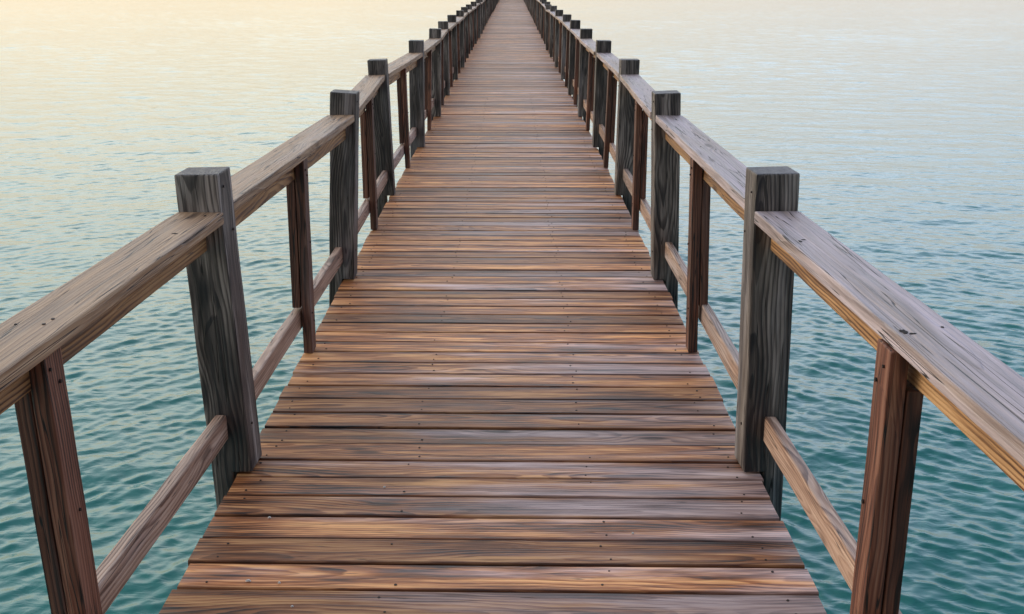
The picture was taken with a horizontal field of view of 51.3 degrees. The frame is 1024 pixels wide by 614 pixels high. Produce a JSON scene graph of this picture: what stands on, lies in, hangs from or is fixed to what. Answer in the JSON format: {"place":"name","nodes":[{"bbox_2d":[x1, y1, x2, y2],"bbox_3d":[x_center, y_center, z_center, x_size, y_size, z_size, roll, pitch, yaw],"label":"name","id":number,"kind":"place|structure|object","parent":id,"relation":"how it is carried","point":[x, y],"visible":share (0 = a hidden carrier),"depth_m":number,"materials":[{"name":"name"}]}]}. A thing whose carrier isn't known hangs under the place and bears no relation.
{"place":"outdoors","nodes":[
{"label":"outdoors","id":0,"kind":"place"},
{"bbox_2d":[0,0,1023,613],"bbox_3d":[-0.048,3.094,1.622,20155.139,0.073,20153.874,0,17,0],"label":"sea water","id":1,"kind":"structure","parent":0,"point":[890,132],"depth_m":18.36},
{"bbox_2d":[159,0,826,613],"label":"boardwalk","id":2,"kind":"structure","parent":1,"relation":"in","point":[501,394],"depth_m":4.07,"materials":[{"name":"brown wood"}]},
{"bbox_2d":[0,0,498,613],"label":"railing","id":3,"kind":"object","parent":2,"relation":"attached to","point":[46,338],"visible":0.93,"depth_m":3.48,"materials":[{"name":"brown wood"}]},
{"bbox_2d":[524,0,1023,613],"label":"railing","id":4,"kind":"object","parent":2,"relation":"attached to","point":[968,388],"visible":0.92,"depth_m":3.39,"materials":[{"name":"brown wood"}]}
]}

